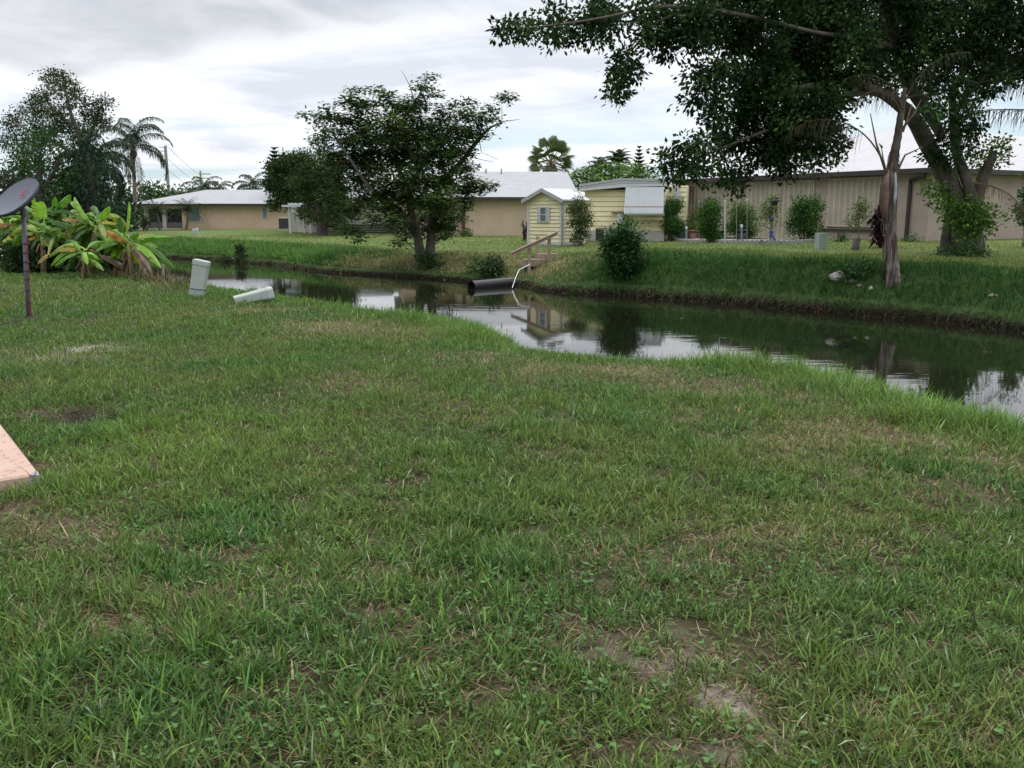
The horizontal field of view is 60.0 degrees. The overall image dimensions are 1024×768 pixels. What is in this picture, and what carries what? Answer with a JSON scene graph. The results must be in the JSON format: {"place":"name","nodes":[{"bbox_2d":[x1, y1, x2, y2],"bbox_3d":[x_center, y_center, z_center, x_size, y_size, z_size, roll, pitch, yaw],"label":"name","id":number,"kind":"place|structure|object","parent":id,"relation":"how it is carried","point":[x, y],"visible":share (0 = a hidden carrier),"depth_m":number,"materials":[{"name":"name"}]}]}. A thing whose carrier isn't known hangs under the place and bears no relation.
{"place":"outdoors","nodes":[
{"label":"outdoors","id":0,"kind":"place"},
{"bbox_2d":[0,223,1023,767],"bbox_3d":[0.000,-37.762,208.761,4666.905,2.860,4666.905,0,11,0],"label":"ground","id":1,"kind":"structure","parent":0,"point":[690,625],"depth_m":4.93,"materials":[{"name":"green plant"}]},
{"bbox_2d":[0,152,27,231],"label":"bushy tree","id":2,"kind":"object","parent":1,"relation":"on","point":[3,180],"visible":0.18,"depth_m":66.79,"materials":[{"name":"green plant"}]},
{"bbox_2d":[0,215,31,267],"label":"banana plant","id":3,"kind":"object","parent":1,"relation":"on","point":[9,227],"visible":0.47,"depth_m":24.60,"materials":[{"name":"green plant"}]},
{"bbox_2d":[0,178,38,316],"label":"satellite dish","id":4,"kind":"object","parent":1,"relation":"on","point":[18,196],"visible":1,"depth_m":13.59,"materials":[{"name":"grey metal"}]},
{"bbox_2d":[0,425,39,491],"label":"concrete slab","id":5,"kind":"structure","parent":1,"relation":"on","point":[9,463],"depth_m":5.41,"materials":[{"name":"beige concrete"}]},
{"bbox_2d":[0,235,39,272],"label":"shrub","id":6,"kind":"object","parent":1,"relation":"on","point":[11,260],"visible":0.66,"depth_m":23.94,"materials":[{"name":"green plant"}]},
{"bbox_2d":[11,201,72,273],"bbox_3d":[-12.748,-3.796,23.835,2.351,2.178,1.186,5,12,24],"label":"banana plant","id":7,"kind":"object","parent":1,"relation":"on","point":[53,235],"visible":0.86,"depth_m":23.45,"materials":[{"name":"green plant"}]},
{"bbox_2d":[0,120,85,220],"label":"leafy tree","id":8,"kind":"object","parent":1,"relation":"on","point":[36,166],"visible":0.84,"depth_m":61.95,"materials":[{"name":"green plant"}]},
{"bbox_2d":[16,194,75,227],"bbox_3d":[-13.458,-4.342,25.541,2.245,2.389,1.004,0,11,0],"label":"banana plant","id":9,"kind":"object","parent":1,"relation":"on","point":[53,211],"visible":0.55,"depth_m":25.11,"materials":[{"name":"green plant"}]},
{"bbox_2d":[22,226,80,272],"bbox_3d":[-12.643,-3.511,24.357,1.543,1.756,1.777,-8,13,-35],"label":"shrub","id":10,"kind":"object","parent":1,"relation":"on","point":[50,268],"visible":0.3,"depth_m":24.01,"materials":[{"name":"green plant"}]},
{"bbox_2d":[27,194,85,222],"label":"bushy tree","id":11,"kind":"object","parent":1,"relation":"on","point":[64,208],"visible":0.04,"depth_m":75.47,"materials":[{"name":"green plant"}]},
{"bbox_2d":[0,64,121,204],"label":"tall tree","id":12,"kind":"object","parent":1,"relation":"on","point":[96,118],"visible":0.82,"depth_m":68.31,"materials":[{"name":"green plant"}]},
{"bbox_2d":[47,208,86,241],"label":"banana plant","id":13,"kind":"object","parent":1,"relation":"on","point":[61,217],"visible":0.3,"depth_m":25.36,"materials":[{"name":"green plant"}]},
{"bbox_2d":[37,240,112,278],"bbox_3d":[-10.857,-2.906,22.031,1.586,1.307,1.424,-3,11,-14],"label":"banana plant","id":14,"kind":"object","parent":1,"relation":"on","point":[89,257],"visible":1,"depth_m":21.82,"materials":[{"name":"green plant"}]},
{"bbox_2d":[50,242,99,272],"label":"shrub","id":15,"kind":"object","parent":1,"relation":"on","point":[61,266],"visible":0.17,"depth_m":23.94,"materials":[{"name":"green plant"}]},
{"bbox_2d":[47,125,134,224],"bbox_3d":[-30.962,-14.600,64.476,5.011,8.146,8.561,-9,14,-39],"label":"weeping tree","id":16,"kind":"object","parent":1,"relation":"on","point":[91,194],"visible":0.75,"depth_m":63.66,"materials":[{"name":"green plant"}]},
{"bbox_2d":[62,197,125,273],"bbox_3d":[-10.887,-3.832,23.463,2.490,2.172,1.294,4,12,19],"label":"banana plant","id":17,"kind":"object","parent":1,"relation":"on","point":[82,222],"visible":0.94,"depth_m":23.06,"materials":[{"name":"green plant"}]},
{"bbox_2d":[53,141,136,201],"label":"feather palm","id":18,"kind":"object","parent":1,"relation":"on","point":[120,181],"visible":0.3,"depth_m":71.79,"materials":[{"name":"green plant"}]},
{"bbox_2d":[80,241,124,273],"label":"shrub","id":19,"kind":"object","parent":1,"relation":"on","point":[106,264],"visible":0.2,"depth_m":24.16,"materials":[{"name":"green plant"}]},
{"bbox_2d":[67,193,155,231],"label":"bushy tree","id":20,"kind":"object","parent":1,"relation":"on","point":[136,213],"visible":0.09,"depth_m":78.59,"materials":[{"name":"green plant"}]},
{"bbox_2d":[106,175,151,218],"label":"bushy tree","id":21,"kind":"object","parent":1,"relation":"on","point":[128,192],"visible":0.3,"depth_m":89.10,"materials":[{"name":"green plant"}]},
{"bbox_2d":[69,263,190,289],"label":"leaf litter","id":22,"kind":"object","parent":1,"relation":"on","point":[158,276],"visible":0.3,"depth_m":21.54,"materials":[{"name":"brown plant"}]},
{"bbox_2d":[94,202,173,276],"bbox_3d":[-9.716,-3.548,22.438,2.220,2.085,1.271,4,12,21],"label":"banana plant","id":23,"kind":"object","parent":1,"relation":"on","point":[118,240],"visible":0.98,"depth_m":22.32,"materials":[{"name":"green plant"}]},
{"bbox_2d":[97,116,173,230],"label":"feather palm","id":24,"kind":"object","parent":1,"relation":"on","point":[128,139],"visible":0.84,"depth_m":79.23,"materials":[{"name":"green plant"}]},
{"bbox_2d":[139,214,154,229],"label":"shrub","id":25,"kind":"object","parent":1,"relation":"on","point":[144,223],"visible":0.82,"depth_m":81.94,"materials":[{"name":"green plant"}]},
{"bbox_2d":[129,174,174,217],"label":"bushy tree","id":26,"kind":"object","parent":1,"relation":"on","point":[156,194],"visible":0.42,"depth_m":96.24,"materials":[{"name":"green plant"}]},
{"bbox_2d":[138,199,174,229],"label":"date palm","id":27,"kind":"object","parent":1,"relation":"on","point":[154,210],"visible":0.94,"depth_m":81.34,"materials":[{"name":"green plant"}]},
{"bbox_2d":[161,264,164,277],"bbox_3d":[-9.586,-2.863,24.404,0.096,0.879,0.086,0,11,0],"label":"wooden stake","id":28,"kind":"object","parent":1,"relation":"on","point":[162,269],"visible":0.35,"depth_m":24.32,"materials":[{"name":"brown wood"}]},
{"bbox_2d":[159,146,169,190],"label":"utility pole","id":29,"kind":"object","parent":1,"relation":"on","point":[166,159],"visible":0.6,"depth_m":126.15,"materials":[{"name":"grey wood"}]},
{"bbox_2d":[148,182,204,198],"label":"bushy tree","id":30,"kind":"object","parent":1,"relation":"on","point":[187,189],"visible":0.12,"depth_m":107.19,"materials":[{"name":"green plant"}]},
{"bbox_2d":[168,196,204,229],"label":"date palm","id":31,"kind":"object","parent":1,"relation":"on","point":[187,209],"visible":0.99,"depth_m":81.37,"materials":[{"name":"green plant"}]},
{"bbox_2d":[192,228,198,234],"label":"utility box","id":32,"kind":"object","parent":1,"relation":"on","point":[195,231],"visible":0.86,"depth_m":67.29,"materials":[{"name":"grey metal"}]},
{"bbox_2d":[189,259,210,296],"bbox_3d":[-6.091,-2.007,17.284,0.445,0.857,0.261,0,11,0],"label":"utility pedestal","id":33,"kind":"object","parent":1,"relation":"on","point":[199,276],"visible":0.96,"depth_m":17.19,"materials":[{"name":"white plastic"}]},
{"bbox_2d":[180,176,221,191],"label":"feather palm","id":34,"kind":"object","parent":1,"relation":"on","point":[205,184],"visible":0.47,"depth_m":121.67,"materials":[{"name":"green plant"}]},
{"bbox_2d":[199,171,210,190],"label":"utility pole","id":35,"kind":"object","parent":1,"relation":"on","point":[202,178],"visible":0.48,"depth_m":184.96,"materials":[{"name":"grey wood"}]},
{"bbox_2d":[127,190,300,229],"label":"bungalow","id":36,"kind":"object","parent":1,"relation":"on","point":[233,209],"visible":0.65,"depth_m":85.05,"materials":[{"name":"beige paint"}]},
{"bbox_2d":[189,206,200,221],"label":"window","id":37,"kind":"structure","parent":36,"relation":"in","point":[193,217],"depth_m":84.81,"materials":[{"name":"grey glass"}]},
{"bbox_2d":[261,207,267,218],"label":"window","id":38,"kind":"structure","parent":36,"relation":"in","point":[264,211],"depth_m":84.91,"materials":[{"name":"grey glass"}]},
{"bbox_2d":[205,181,233,189],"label":"feather palm","id":39,"kind":"object","parent":1,"relation":"on","point":[220,185],"visible":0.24,"depth_m":124.61,"materials":[{"name":"green plant"}]},
{"bbox_2d":[217,253,230,261],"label":"shrub","id":40,"kind":"object","parent":1,"relation":"on","point":[223,258],"visible":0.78,"depth_m":51.06,"materials":[{"name":"green plant"}]},
{"bbox_2d":[232,242,247,262],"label":"shrub","id":41,"kind":"object","parent":1,"relation":"on","point":[239,248],"visible":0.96,"depth_m":50.23,"materials":[{"name":"green plant"}]},
{"bbox_2d":[231,171,266,189],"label":"feather palm","id":42,"kind":"object","parent":1,"relation":"on","point":[252,182],"visible":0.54,"depth_m":116.69,"materials":[{"name":"green plant"}]},
{"bbox_2d":[232,286,274,303],"bbox_3d":[-4.722,-1.611,16.207,0.724,0.316,0.302,-5,12,-23],"label":"utility pedestal","id":43,"kind":"object","parent":1,"relation":"on","point":[265,293],"visible":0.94,"depth_m":16.11,"materials":[{"name":"white plastic"}]},
{"bbox_2d":[262,147,277,177],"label":"island pine","id":44,"kind":"object","parent":1,"relation":"on","point":[274,152],"visible":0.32,"depth_m":87.07,"materials":[{"name":"green plant"}]},
{"bbox_2d":[278,217,288,228],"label":"air conditioner","id":45,"kind":"object","parent":1,"relation":"on","point":[283,223],"visible":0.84,"depth_m":82.28,"materials":[{"name":"grey metal"}]},
{"bbox_2d":[257,147,314,213],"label":"tree","id":46,"kind":"object","parent":1,"relation":"on","point":[275,168],"visible":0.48,"depth_m":74.61,"materials":[{"name":"green plant"}]},
{"bbox_2d":[280,143,368,234],"bbox_3d":[-13.706,-13.720,63.890,6.566,7.606,6.257,0,11,0],"label":"tree","id":47,"kind":"object","parent":1,"relation":"on","point":[312,182],"visible":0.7,"depth_m":62.79,"materials":[{"name":"green plant"}]},
{"bbox_2d":[282,203,396,233],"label":"mobile home","id":48,"kind":"object","parent":1,"relation":"on","point":[295,225],"visible":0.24,"depth_m":68.73,"materials":[{"name":"beige metal"}]},
{"bbox_2d":[295,71,520,264],"bbox_3d":[-4.461,-9.473,39.011,10.094,8.731,6.968,0,11,0],"label":"spray leaved tree","id":49,"kind":"object","parent":1,"relation":"on","point":[402,138],"visible":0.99,"depth_m":38.30,"materials":[{"name":"green plant"}]},
{"bbox_2d":[413,247,446,270],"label":"shrub","id":50,"kind":"object","parent":1,"relation":"on","point":[426,260],"visible":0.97,"depth_m":39.07,"materials":[{"name":"green plant"}]},
{"bbox_2d":[443,215,459,236],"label":"shrub","id":51,"kind":"object","parent":1,"relation":"on","point":[452,228],"visible":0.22,"depth_m":59.14,"materials":[{"name":"green plant"}]},
{"bbox_2d":[457,227,473,236],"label":"shrub","id":52,"kind":"object","parent":1,"relation":"on","point":[465,233],"visible":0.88,"depth_m":58.63,"materials":[{"name":"green plant"}]},
{"bbox_2d":[465,251,485,273],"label":"shrub","id":53,"kind":"object","parent":1,"relation":"on","point":[472,268],"visible":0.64,"depth_m":36.94,"materials":[{"name":"green plant"}]},
{"bbox_2d":[397,169,577,235],"bbox_3d":[-2.172,-13.378,65.963,13.087,5.152,13.103,-2,11,-10],"label":"bungalow","id":54,"kind":"object","parent":1,"relation":"on","point":[502,211],"visible":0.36,"depth_m":60.67,"materials":[{"name":"beige paint"}]},
{"bbox_2d":[475,251,509,279],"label":"shrub","id":55,"kind":"object","parent":1,"relation":"on","point":[494,267],"visible":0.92,"depth_m":35.92,"materials":[{"name":"green plant"}]},
{"bbox_2d":[520,220,526,240],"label":"purple plant","id":56,"kind":"object","parent":1,"relation":"on","point":[524,232],"visible":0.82,"depth_m":51.20,"materials":[{"name":"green plant"}]},
{"bbox_2d":[511,231,558,274],"bbox_3d":[1.130,-5.146,35.480,1.533,1.928,2.621,5,12,23],"label":"boat landing rail","id":57,"kind":"object","parent":1,"relation":"on","point":[542,258],"visible":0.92,"depth_m":35.20,"materials":[{"name":"brown wood"}]},
{"bbox_2d":[527,135,576,176],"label":"fan palm","id":58,"kind":"object","parent":1,"relation":"on","point":[554,144],"visible":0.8,"depth_m":77.00,"materials":[{"name":"green plant"}]},
{"bbox_2d":[521,188,590,244],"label":"garden shed","id":59,"kind":"structure","parent":1,"relation":"on","point":[546,215],"depth_m":45.73,"materials":[{"name":"yellow wood"}]},
{"bbox_2d":[537,207,549,222],"bbox_3d":[1.616,-8.745,45.785,0.756,0.814,0.289,4,12,19],"label":"window","id":60,"kind":"structure","parent":59,"relation":"in","point":[543,213],"depth_m":45.76,"materials":[{"name":"white paint"}]},
{"bbox_2d":[124,232,1023,332],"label":"bank grass","id":61,"kind":"structure","parent":1,"relation":"on","point":[303,252],"depth_m":30.77,"materials":[{"name":"green plant"}]},
{"bbox_2d":[561,190,597,245],"bbox_3d":[3.403,-8.252,44.654,1.812,2.959,1.538,4,12,22],"label":"young tree","id":62,"kind":"object","parent":1,"relation":"on","point":[579,215],"visible":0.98,"depth_m":44.49,"materials":[{"name":"green plant"}]},
{"bbox_2d":[587,156,610,178],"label":"feather palm","id":63,"kind":"object","parent":1,"relation":"on","point":[600,159],"visible":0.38,"depth_m":89.08,"materials":[{"name":"green plant"}]},
{"bbox_2d":[595,227,614,241],"bbox_3d":[5.131,-8.131,48.641,1.097,0.898,0.932,3,11,14],"label":"air conditioner","id":64,"kind":"object","parent":1,"relation":"on","point":[599,229],"visible":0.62,"depth_m":48.25,"materials":[{"name":"grey metal"}]},
{"bbox_2d":[563,160,663,193],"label":"flat topped tree","id":65,"kind":"object","parent":1,"relation":"on","point":[620,168],"visible":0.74,"depth_m":71.46,"materials":[{"name":"green plant"}]},
{"bbox_2d":[603,148,634,177],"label":"feather palm","id":66,"kind":"object","parent":1,"relation":"on","point":[618,155],"visible":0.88,"depth_m":86.98,"materials":[{"name":"green plant"}]},
{"bbox_2d":[593,219,650,282],"bbox_3d":[3.873,-4.534,30.783,2.152,2.417,2.182,0,11,0],"label":"shrub","id":67,"kind":"object","parent":1,"relation":"on","point":[622,247],"visible":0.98,"depth_m":30.59,"materials":[{"name":"green plant"}]},
{"bbox_2d":[613,212,643,234],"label":"sprig","id":68,"kind":"object","parent":1,"relation":"on","point":[629,219],"visible":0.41,"depth_m":32.56,"materials":[{"name":"green plant"}]},
{"bbox_2d":[579,178,689,240],"bbox_3d":[7.432,-10.179,52.366,5.830,3.608,8.227,3,11,14],"label":"mobile home","id":69,"kind":"object","parent":1,"relation":"on","point":[641,200],"visible":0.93,"depth_m":49.31,"materials":[{"name":"yellow metal"}]},
{"bbox_2d":[632,146,645,177],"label":"island pine","id":70,"kind":"object","parent":1,"relation":"on","point":[638,160],"visible":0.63,"depth_m":92.01,"materials":[{"name":"green plant"}]},
{"bbox_2d":[658,193,691,240],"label":"shrub","id":71,"kind":"object","parent":1,"relation":"on","point":[672,226],"visible":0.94,"depth_m":48.91,"materials":[{"name":"green plant"}]},
{"bbox_2d":[685,202,685,238],"bbox_3d":[9.257,-8.588,47.389,0.125,2.189,0.079,-4,12,-19],"label":"garden stake","id":72,"kind":"object","parent":1,"relation":"on","point":[685,220],"visible":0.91,"depth_m":47.33,"materials":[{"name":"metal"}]},
{"bbox_2d":[688,230,698,238],"bbox_3d":[9.960,-8.152,48.739,0.634,0.611,0.624,0,11,0],"label":"plant pot","id":73,"kind":"object","parent":1,"relation":"on","point":[693,234],"visible":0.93,"depth_m":48.51,"materials":[{"name":"ceramic"}]},
{"bbox_2d":[687,204,702,237],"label":"shrub","id":74,"kind":"object","parent":1,"relation":"on","point":[692,224],"visible":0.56,"depth_m":50.44,"materials":[{"name":"green plant"}]},
{"bbox_2d":[691,193,726,242],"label":"shrub","id":75,"kind":"object","parent":1,"relation":"on","point":[708,215],"visible":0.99,"depth_m":39.80,"materials":[{"name":"green plant"}]},
{"bbox_2d":[724,201,725,242],"bbox_3d":[9.096,-6.871,37.936,0.142,1.904,0.084,0,11,0],"label":"garden stake","id":76,"kind":"object","parent":1,"relation":"on","point":[724,221],"visible":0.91,"depth_m":37.91,"materials":[{"name":"white paint"}]},
{"bbox_2d":[736,205,737,239],"bbox_3d":[9.490,-6.717,37.566,0.124,1.713,0.079,-4,12,-20],"label":"garden stake","id":77,"kind":"object","parent":1,"relation":"on","point":[736,222],"visible":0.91,"depth_m":37.52,"materials":[{"name":"metal"}]},
{"bbox_2d":[667,237,814,243],"bbox_3d":[9.705,-7.473,45.748,4.226,0.545,19.201,-2,11,-13],"label":"bed edging","id":78,"kind":"object","parent":1,"relation":"on","point":[753,241],"visible":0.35,"depth_m":37.38,"materials":[{"name":"grey concrete"}]},
{"bbox_2d":[735,230,747,238],"bbox_3d":[10.339,-6.683,39.959,0.551,0.533,0.542,0,11,0],"label":"plant pot","id":79,"kind":"object","parent":1,"relation":"on","point":[744,233],"visible":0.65,"depth_m":39.77,"materials":[{"name":"ceramic"}]},
{"bbox_2d":[722,196,761,238],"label":"shrub","id":80,"kind":"object","parent":1,"relation":"on","point":[744,219],"visible":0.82,"depth_m":42.35,"materials":[{"name":"green plant"}]},
{"bbox_2d":[484,0,1023,253],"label":"spreading tree","id":81,"kind":"object","parent":1,"relation":"on","point":[811,48],"visible":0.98,"depth_m":25.17,"materials":[{"name":"green plant"}]},
{"bbox_2d":[687,237,829,240],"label":"gravel","id":82,"kind":"structure","parent":1,"relation":"on","point":[751,239],"depth_m":39.26,"materials":[{"name":"grey gravel"}]},
{"bbox_2d":[752,190,785,243],"bbox_3d":[10.559,-6.845,36.618,1.262,2.297,1.016,0,11,0],"label":"young tree","id":83,"kind":"object","parent":1,"relation":"on","point":[771,212],"visible":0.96,"depth_m":36.50,"materials":[{"name":"green plant"}]},
{"bbox_2d":[768,195,779,204],"bbox_3d":[10.664,-7.512,36.055,0.494,0.491,0.466,0,11,0],"label":"hanging basket","id":84,"kind":"object","parent":83,"relation":"hanging from","point":[774,202],"visible":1,"depth_m":35.96,"materials":[{"name":"black plastic"}]},
{"bbox_2d":[780,191,828,239],"bbox_3d":[12.572,-7.075,37.998,1.959,2.416,2.121,0,11,0],"label":"shrub","id":85,"kind":"object","parent":1,"relation":"on","point":[803,212],"visible":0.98,"depth_m":37.74,"materials":[{"name":"green plant"}]},
{"bbox_2d":[814,233,828,248],"bbox_3d":[11.332,-5.183,32.508,0.355,0.682,0.321,-3,11,-14],"label":"utility box","id":86,"kind":"object","parent":1,"relation":"on","point":[821,240],"visible":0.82,"depth_m":32.37,"materials":[{"name":"green metal"}]},
{"bbox_2d":[829,271,845,281],"bbox_3d":[9.598,-3.149,26.132,0.514,0.367,0.360,0,11,0],"label":"rock","id":87,"kind":"object","parent":1,"relation":"on","point":[833,276],"visible":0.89,"depth_m":26.01,"materials":[{"name":"grey stone"}]},
{"bbox_2d":[832,229,851,241],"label":"seedling","id":88,"kind":"object","parent":1,"relation":"on","point":[843,236],"visible":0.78,"depth_m":38.07,"materials":[{"name":"green plant"}]},
{"bbox_2d":[673,128,1023,240],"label":"stucco house","id":89,"kind":"structure","parent":1,"relation":"on","point":[861,173],"depth_m":43.07,"materials":[{"name":"white paint"}]},
{"bbox_2d":[1015,187,1023,218],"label":"window","id":90,"kind":"structure","parent":89,"relation":"in","point":[1018,187],"depth_m":42.41,"materials":[{"name":"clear glass"}]},
{"bbox_2d":[848,278,858,284],"bbox_3d":[9.922,-2.967,25.725,0.284,0.204,0.294,10,15,41],"label":"rock","id":91,"kind":"object","parent":1,"relation":"on","point":[851,281],"visible":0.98,"depth_m":25.64,"materials":[{"name":"grey stone"}]},
{"bbox_2d":[851,238,860,249],"bbox_3d":[12.305,-4.935,31.741,0.334,0.603,0.320,0,11,0],"label":"tree stump","id":92,"kind":"object","parent":1,"relation":"on","point":[856,243],"visible":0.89,"depth_m":31.63,"materials":[{"name":"grey wood"}]},
{"bbox_2d":[836,255,877,284],"bbox_3d":[10.012,-3.310,25.788,1.187,1.049,1.095,-7,13,-32],"label":"vine patch","id":93,"kind":"object","parent":1,"relation":"on","point":[856,269],"visible":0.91,"depth_m":25.66,"materials":[{"name":"green plant"}]},
{"bbox_2d":[843,194,876,237],"bbox_3d":[12.332,-5.746,31.639,1.007,2.109,0.993,10,15,42],"label":"young tree","id":94,"kind":"object","parent":1,"relation":"on","point":[858,214],"visible":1,"depth_m":31.53,"materials":[{"name":"green plant"}]},
{"bbox_2d":[863,205,884,247],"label":"purple plant","id":95,"kind":"object","parent":1,"relation":"on","point":[876,220],"visible":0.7,"depth_m":32.85,"materials":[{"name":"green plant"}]},
{"bbox_2d":[784,51,973,288],"bbox_3d":[9.791,-5.404,24.354,4.608,6.859,1.374,1,11,4],"label":"shaggy palm","id":96,"kind":"object","parent":1,"relation":"on","point":[888,197],"visible":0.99,"depth_m":24.20,"materials":[{"name":"grey plant"}]},
{"bbox_2d":[901,231,923,241],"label":"weed clump","id":97,"kind":"object","parent":1,"relation":"on","point":[912,239],"visible":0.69,"depth_m":37.98,"materials":[{"name":"green plant"}]},
{"bbox_2d":[929,236,998,257],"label":"shrub","id":98,"kind":"object","parent":1,"relation":"on","point":[956,251],"visible":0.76,"depth_m":27.83,"materials":[{"name":"green plant"}]},
{"bbox_2d":[959,33,1023,131],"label":"palm tree","id":99,"kind":"object","parent":1,"relation":"on","point":[1009,110],"visible":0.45,"depth_m":27.79,"materials":[{"name":"green plant"}]},
{"bbox_2d":[972,182,1023,221],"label":"dead frond","id":100,"kind":"object","parent":99,"relation":"attached to","point":[1014,203],"visible":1,"depth_m":28.18,"materials":[{"name":"brown plant"}]},
{"bbox_2d":[1004,172,1023,246],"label":"sapling","id":101,"kind":"object","parent":1,"relation":"on","point":[1020,196],"visible":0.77,"depth_m":32.48,"materials":[{"name":"green plant"}]},
{"bbox_2d":[0,248,1023,422],"bbox_3d":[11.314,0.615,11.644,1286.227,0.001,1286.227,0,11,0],"label":"water","id":102,"kind":"structure","parent":0,"point":[967,363],"depth_m":21.87,"materials":[{"name":"black liquid"}]},
{"bbox_2d":[467,277,515,288],"bbox_3d":[-0.768,-3.826,34.083,0.422,0.439,2.200,10,15,43],"label":"drain pipe","id":103,"kind":"object","parent":102,"relation":"in","point":[488,283],"visible":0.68,"depth_m":33.83,"materials":[{"name":"black plastic"}]},
{"bbox_2d":[0,0,1023,210],"label":"sky","id":104,"kind":"structure","parent":0,"point":[227,81],"materials":[{"name":"white"}]}
]}

